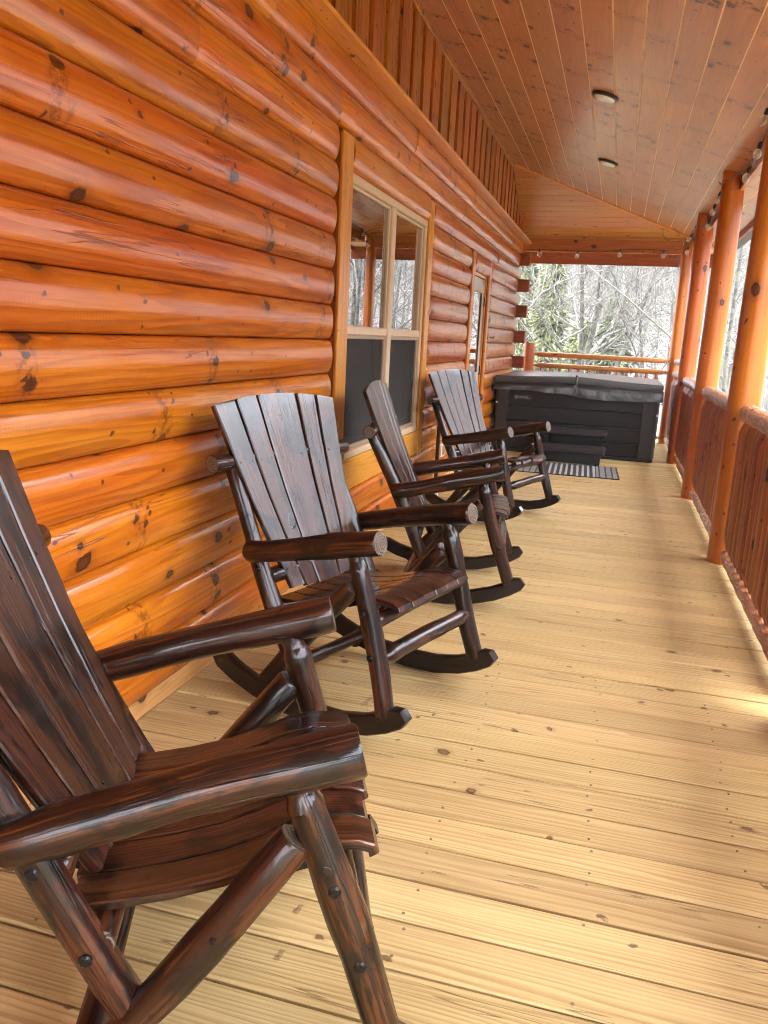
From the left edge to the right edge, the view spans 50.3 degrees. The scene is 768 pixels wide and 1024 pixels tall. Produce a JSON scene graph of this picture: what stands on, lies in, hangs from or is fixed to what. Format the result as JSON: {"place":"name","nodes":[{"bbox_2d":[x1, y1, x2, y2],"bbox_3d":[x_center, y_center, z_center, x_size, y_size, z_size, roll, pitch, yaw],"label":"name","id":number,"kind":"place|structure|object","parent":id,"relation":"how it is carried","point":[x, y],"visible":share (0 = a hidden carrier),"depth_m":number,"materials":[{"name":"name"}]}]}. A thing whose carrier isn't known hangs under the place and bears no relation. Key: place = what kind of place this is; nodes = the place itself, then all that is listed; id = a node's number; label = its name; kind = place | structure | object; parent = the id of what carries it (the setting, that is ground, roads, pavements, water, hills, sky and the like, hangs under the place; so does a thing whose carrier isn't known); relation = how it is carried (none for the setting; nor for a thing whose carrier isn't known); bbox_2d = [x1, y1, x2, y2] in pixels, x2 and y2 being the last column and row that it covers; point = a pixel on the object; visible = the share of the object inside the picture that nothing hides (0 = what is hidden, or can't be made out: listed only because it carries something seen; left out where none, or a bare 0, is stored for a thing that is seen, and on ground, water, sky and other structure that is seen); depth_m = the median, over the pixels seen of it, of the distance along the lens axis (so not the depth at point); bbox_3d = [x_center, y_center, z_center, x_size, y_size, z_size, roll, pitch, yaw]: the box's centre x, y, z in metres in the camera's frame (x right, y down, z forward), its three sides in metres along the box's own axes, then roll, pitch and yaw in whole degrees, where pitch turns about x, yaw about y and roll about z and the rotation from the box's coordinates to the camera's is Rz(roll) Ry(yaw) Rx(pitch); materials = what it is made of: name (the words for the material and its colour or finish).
{"place":"outdoors","nodes":[
{"label":"outdoors","id":0,"kind":"place"},
{"bbox_2d":[513,245,767,440],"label":"ground","id":1,"kind":"structure","parent":0,"point":[664,368],"depth_m":47.62,"materials":[{"name":"white snow"}]},
{"bbox_2d":[0,441,767,1023],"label":"deck","id":2,"kind":"structure","parent":1,"relation":"on","point":[566,803],"depth_m":2.42,"materials":[{"name":"brown wood"}]},
{"bbox_2d":[0,450,399,1023],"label":"rocking chair","id":3,"kind":"object","parent":2,"relation":"on","point":[256,806],"visible":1,"depth_m":1.39,"materials":[{"name":"brown wood"}]},
{"bbox_2d":[0,0,531,803],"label":"log cabin","id":4,"kind":"object","parent":2,"relation":"on","point":[206,206],"visible":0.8,"depth_m":2.99,"materials":[{"name":"orange wood"}]},
{"bbox_2d":[328,130,435,488],"bbox_3d":[0.000,-1.217,5.404,0.105,1.927,2.180,6,13,15],"label":"window","id":5,"kind":"structure","parent":4,"relation":"in","point":[382,268],"depth_m":5.14,"materials":[{"name":"beige wood"}]},
{"bbox_2d":[440,443,444,456],"bbox_3d":[0.526,-0.565,7.442,0.038,0.110,0.140,6,13,15],"label":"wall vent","id":6,"kind":"object","parent":4,"relation":"attached to","point":[442,449],"depth_m":7.39,"materials":[{"name":"white plastic"}]},
{"bbox_2d":[462,250,492,409],"bbox_3d":[0.918,-1.613,8.813,0.165,2.190,1.220,6,13,15],"label":"door","id":7,"kind":"structure","parent":4,"relation":"in","point":[478,305],"depth_m":8.91,"materials":[{"name":"orange wood"}]},
{"bbox_2d":[420,0,767,267],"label":"porch roof","id":8,"kind":"structure","parent":4,"relation":"attached to","point":[675,132],"depth_m":6.21,"materials":[{"name":"brown wood"}]},
{"bbox_2d":[591,90,618,103],"bbox_3d":[1.611,-3.024,5.972,0.202,0.039,0.202,21,16,11],"label":"ceiling light","id":9,"kind":"object","parent":8,"relation":"attached to","point":[604,96],"visible":1,"depth_m":5.92,"materials":[{"name":"white glass"}]},
{"bbox_2d":[598,158,617,166],"bbox_3d":[2.225,-3.466,8.134,0.202,0.039,0.202,21,16,11],"label":"ceiling light","id":10,"kind":"object","parent":8,"relation":"attached to","point":[606,162],"visible":1,"depth_m":8.08,"materials":[{"name":"white glass"}]},
{"bbox_2d":[527,108,767,258],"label":"string light","id":11,"kind":"object","parent":8,"relation":"hanging from","point":[760,144],"visible":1,"depth_m":7.78,"materials":[{"name":"plastic"}]},
{"bbox_2d":[737,230,767,398],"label":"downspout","id":12,"kind":"object","parent":8,"relation":"attached to","point":[745,239],"depth_m":9.59,"materials":[{"name":"white metal"}]},
{"bbox_2d":[206,393,497,735],"bbox_3d":[-0.088,0.143,3.045,0.874,1.104,0.782,10,14,32],"label":"rocking chair","id":13,"kind":"object","parent":2,"relation":"on","point":[280,463],"visible":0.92,"depth_m":3.02,"materials":[{"name":"brown wood"}]},
{"bbox_2d":[434,423,440,495],"bbox_3d":[0.464,-0.609,7.016,0.060,0.949,0.060,6,13,15],"label":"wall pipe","id":14,"kind":"object","parent":2,"relation":"on","point":[437,447],"depth_m":7.01,"materials":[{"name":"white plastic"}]},
{"bbox_2d":[362,380,524,603],"bbox_3d":[0.347,-0.140,4.444,0.874,1.104,0.782,4,12,8],"label":"rocking chair","id":15,"kind":"object","parent":2,"relation":"on","point":[401,471],"visible":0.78,"depth_m":4.20,"materials":[{"name":"brown wood"}]},
{"bbox_2d":[425,369,560,521],"bbox_3d":[0.863,-0.533,6.367,0.874,1.104,0.782,10,14,35],"label":"rocking chair","id":16,"kind":"object","parent":2,"relation":"on","point":[455,400],"visible":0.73,"depth_m":6.37,"materials":[{"name":"brown wood"}]},
{"bbox_2d":[522,342,535,369],"bbox_3d":[2.124,-1.853,12.213,0.176,1.330,0.176,6,13,15],"label":"short post","id":17,"kind":"object","parent":2,"relation":"on","point":[529,352],"visible":0.33,"depth_m":12.05,"materials":[{"name":"orange wood"}]},
{"bbox_2d":[516,462,618,479],"bbox_3d":[2.007,-0.469,8.923,1.060,0.015,0.850,6,13,13],"label":"floor mat","id":18,"kind":"object","parent":2,"relation":"on","point":[588,471],"visible":0.84,"depth_m":8.82,"materials":[{"name":"fabric"}]},
{"bbox_2d":[541,426,607,465],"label":"spa steps","id":19,"kind":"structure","parent":2,"relation":"on","point":[572,445],"depth_m":9.48,"materials":[{"name":"black plastic"}]},
{"bbox_2d":[492,389,659,462],"bbox_3d":[2.553,-1.253,10.807,1.941,0.800,1.956,6,13,15],"label":"hot tub","id":20,"kind":"object","parent":2,"relation":"on","point":[630,428],"visible":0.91,"depth_m":9.85,"materials":[{"name":"black plastic"}]},
{"bbox_2d":[493,370,663,405],"bbox_3d":[2.579,-1.679,10.722,2.021,0.291,2.033,6,13,15],"label":"hot tub cover","id":21,"kind":"object","parent":20,"relation":"on","point":[602,387],"visible":0.99,"depth_m":9.81,"materials":[{"name":"grey leather"}]},
{"bbox_2d":[534,352,667,438],"bbox_3d":[3.104,-1.708,11.960,1.880,1.166,0.079,6,13,15],"label":"end railing","id":22,"kind":"object","parent":2,"relation":"on","point":[606,369],"visible":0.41,"depth_m":11.82,"materials":[{"name":"orange wood"}]},
{"bbox_2d":[657,241,693,443],"bbox_3d":[4.120,-2.382,11.528,0.177,2.851,0.174,6,13,15],"label":"porch post","id":23,"kind":"object","parent":2,"relation":"on","point":[681,298],"visible":0.73,"depth_m":11.42,"materials":[{"name":"orange wood"}]},
{"bbox_2d":[664,358,679,447],"bbox_3d":[3.826,-1.399,10.701,0.104,1.184,1.940,6,13,15],"label":"porch railing","id":24,"kind":"object","parent":23,"relation":"attached to","point":[671,399],"visible":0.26,"depth_m":11.09,"materials":[{"name":"orange wood"}]},
{"bbox_2d":[666,213,712,464],"bbox_3d":[3.571,-1.973,9.525,0.207,2.850,0.207,6,13,15],"label":"porch post","id":25,"kind":"object","parent":2,"relation":"on","point":[695,303],"visible":0.76,"depth_m":9.38,"materials":[{"name":"orange wood"}]},
{"bbox_2d":[681,171,743,499],"bbox_3d":[2.933,-1.519,7.298,0.208,2.851,0.207,6,13,15],"label":"porch post","id":26,"kind":"object","parent":2,"relation":"on","point":[720,285],"visible":0.75,"depth_m":7.16,"materials":[{"name":"orange wood"}]},
{"bbox_2d":[673,377,695,479],"bbox_3d":[3.213,-0.882,8.597,0.118,1.008,2.160,6,13,15],"label":"porch railing","id":27,"kind":"object","parent":26,"relation":"attached to","point":[684,422],"visible":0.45,"depth_m":8.84,"materials":[{"name":"brown wood"}]},
{"bbox_2d":[706,126,767,564],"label":"porch post","id":28,"kind":"object","parent":2,"relation":"on","point":[748,373],"visible":0.73,"depth_m":5.02,"materials":[{"name":"orange wood"}]},
{"bbox_2d":[689,386,727,535],"bbox_3d":[2.572,-0.428,6.367,0.118,1.009,2.170,6,13,15],"label":"porch railing","id":29,"kind":"object","parent":28,"relation":"attached to","point":[708,446],"visible":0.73,"depth_m":6.42,"materials":[{"name":"brown wood"}]},
{"bbox_2d":[719,404,767,660],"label":"porch railing","id":30,"kind":"object","parent":28,"relation":"attached to","point":[743,556],"visible":1,"depth_m":4.35,"materials":[{"name":"brown wood"}]},
{"bbox_2d":[512,263,540,369],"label":"evergreen tree","id":31,"kind":"object","parent":1,"relation":"on","point":[519,346],"visible":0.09,"depth_m":25.74,"materials":[{"name":"green plant"}]},
{"bbox_2d":[527,264,574,371],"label":"evergreen tree","id":32,"kind":"object","parent":1,"relation":"on","point":[543,333],"visible":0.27,"depth_m":22.79,"materials":[{"name":"green plant"}]},
{"bbox_2d":[515,264,617,369],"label":"bare tree","id":33,"kind":"object","parent":1,"relation":"on","point":[529,336],"visible":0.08,"depth_m":15.07,"materials":[{"name":"grey plant"}]},
{"bbox_2d":[561,321,597,372],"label":"evergreen tree","id":34,"kind":"object","parent":1,"relation":"on","point":[574,345],"visible":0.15,"depth_m":21.79,"materials":[{"name":"green plant"}]},
{"bbox_2d":[535,266,649,321],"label":"bare tree","id":35,"kind":"object","parent":1,"relation":"on","point":[594,289],"visible":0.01,"depth_m":34.01,"materials":[{"name":"grey plant"}]},
{"bbox_2d":[543,264,642,369],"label":"bare tree","id":36,"kind":"object","parent":1,"relation":"on","point":[584,305],"visible":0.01,"depth_m":39.26,"materials":[{"name":"grey plant"}]},
{"bbox_2d":[514,265,676,355],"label":"bare tree","id":37,"kind":"object","parent":1,"relation":"on","point":[625,295],"visible":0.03,"depth_m":26.49,"materials":[{"name":"grey plant"}]},
{"bbox_2d":[529,265,675,381],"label":"bare tree","id":38,"kind":"object","parent":1,"relation":"on","point":[603,302],"visible":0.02,"depth_m":26.66,"materials":[{"name":"grey plant"}]},
{"bbox_2d":[590,295,640,375],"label":"evergreen tree","id":39,"kind":"object","parent":1,"relation":"on","point":[606,323],"visible":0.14,"depth_m":23.40,"materials":[{"name":"green plant"}]},
{"bbox_2d":[566,265,673,374],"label":"bare tree","id":40,"kind":"object","parent":1,"relation":"on","point":[654,316],"depth_m":32.18,"materials":[{"name":"grey plant"}]},
{"bbox_2d":[517,264,722,423],"bbox_3d":[4.610,-6.017,16.875,8.836,12.191,9.900,-2,13,-20],"label":"bare tree","id":41,"kind":"object","parent":1,"relation":"on","point":[632,331],"visible":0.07,"depth_m":16.71,"materials":[{"name":"grey plant"}]},
{"bbox_2d":[515,264,741,371],"bbox_3d":[1.563,-6.839,15.832,11.656,14.132,7.876,-9,17,-32],"label":"bare tree","id":42,"kind":"object","parent":1,"relation":"on","point":[581,336],"visible":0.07,"depth_m":16.32,"materials":[{"name":"grey plant"}]},
{"bbox_2d":[520,265,737,353],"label":"bare tree","id":43,"kind":"object","parent":1,"relation":"on","point":[668,340],"visible":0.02,"depth_m":25.28,"materials":[{"name":"grey plant"}]},
{"bbox_2d":[513,240,750,392],"bbox_3d":[5.425,-5.968,13.963,10.890,13.410,9.720,-9,17,-35],"label":"bare tree","id":44,"kind":"object","parent":1,"relation":"on","point":[733,314],"visible":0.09,"depth_m":13.76,"materials":[{"name":"grey plant"}]},
{"bbox_2d":[514,241,749,392],"bbox_3d":[6.840,-8.507,17.346,14.664,16.859,12.822,-1,13,-16],"label":"bare tree","id":45,"kind":"object","parent":1,"relation":"on","point":[622,352],"visible":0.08,"depth_m":18.99,"materials":[{"name":"grey plant"}]},
{"bbox_2d":[565,264,705,375],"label":"bare tree","id":46,"kind":"object","parent":1,"relation":"on","point":[636,326],"visible":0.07,"depth_m":38.63,"materials":[{"name":"grey plant"}]},
{"bbox_2d":[536,247,748,311],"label":"woods","id":47,"kind":"object","parent":1,"relation":"on","point":[642,282],"depth_m":55.77,"materials":[{"name":"grey plant"}]},
{"bbox_2d":[628,271,673,378],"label":"evergreen tree","id":48,"kind":"object","parent":1,"relation":"on","point":[645,340],"visible":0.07,"depth_m":42.80,"materials":[{"name":"green plant"}]},
{"bbox_2d":[568,267,735,366],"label":"bare tree","id":49,"kind":"object","parent":1,"relation":"on","point":[654,318],"visible":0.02,"depth_m":36.00,"materials":[{"name":"grey plant"}]},
{"bbox_2d":[566,266,739,377],"bbox_3d":[10.435,-10.415,30.791,10.927,13.456,9.753,-1,10,-10],"label":"bare tree","id":50,"kind":"object","parent":1,"relation":"on","point":[658,334],"visible":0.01,"depth_m":30.31,"materials":[{"name":"grey plant"}]},
{"bbox_2d":[630,268,678,365],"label":"bare tree","id":51,"kind":"object","parent":1,"relation":"on","point":[649,322],"visible":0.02,"depth_m":45.54,"materials":[{"name":"grey plant"}]},
{"bbox_2d":[566,248,747,364],"bbox_3d":[7.712,-10.707,28.794,8.209,14.605,10.576,-1,13,-19],"label":"bare tree","id":52,"kind":"object","parent":1,"relation":"on","point":[628,296],"depth_m":28.52,"materials":[{"name":"grey plant"}]},
{"bbox_2d":[565,241,749,372],"bbox_3d":[5.872,-8.873,16.843,9.985,17.750,12.860,12,15,36],"label":"bare tree","id":53,"kind":"object","parent":1,"relation":"on","point":[592,331],"visible":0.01,"depth_m":17.98,"materials":[{"name":"grey plant"}]},
{"bbox_2d":[576,263,743,373],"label":"bare tree","id":54,"kind":"object","parent":1,"relation":"on","point":[653,317],"visible":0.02,"depth_m":43.88,"materials":[{"name":"grey plant"}]},
{"bbox_2d":[575,245,747,386],"bbox_3d":[13.219,-11.347,29.306,13.839,15.921,11.499,14,17,43],"label":"bare tree","id":55,"kind":"object","parent":1,"relation":"on","point":[728,377],"visible":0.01,"depth_m":31.88,"materials":[{"name":"grey plant"}]},
{"bbox_2d":[574,249,748,358],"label":"bare tree","id":56,"kind":"object","parent":1,"relation":"on","point":[663,315],"depth_m":37.83,"materials":[{"name":"grey plant"}]},
{"bbox_2d":[567,242,767,378],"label":"bare tree","id":57,"kind":"object","parent":1,"relation":"on","point":[674,304],"visible":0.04,"depth_m":26.86,"materials":[{"name":"grey plant"}]},
{"bbox_2d":[581,243,767,426],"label":"bare tree","id":58,"kind":"object","parent":1,"relation":"on","point":[733,333],"visible":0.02,"depth_m":15.73,"materials":[{"name":"grey plant"}]},
{"bbox_2d":[642,239,750,371],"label":"bare tree","id":59,"kind":"object","parent":1,"relation":"on","point":[706,300],"visible":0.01,"depth_m":30.17,"materials":[{"name":"grey plant"}]},
{"bbox_2d":[652,228,748,302],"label":"bare tree","id":60,"kind":"object","parent":1,"relation":"on","point":[677,255],"visible":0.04,"depth_m":11.63,"materials":[{"name":"grey plant"}]},
{"bbox_2d":[657,358,767,439],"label":"brush","id":61,"kind":"object","parent":1,"relation":"on","point":[764,404],"visible":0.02,"depth_m":31.16,"materials":[{"name":"plant"}]},
{"bbox_2d":[720,243,767,399],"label":"evergreen tree","id":62,"kind":"object","parent":1,"relation":"on","point":[734,319],"visible":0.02,"depth_m":36.00,"materials":[{"name":"green plant"}]}
]}

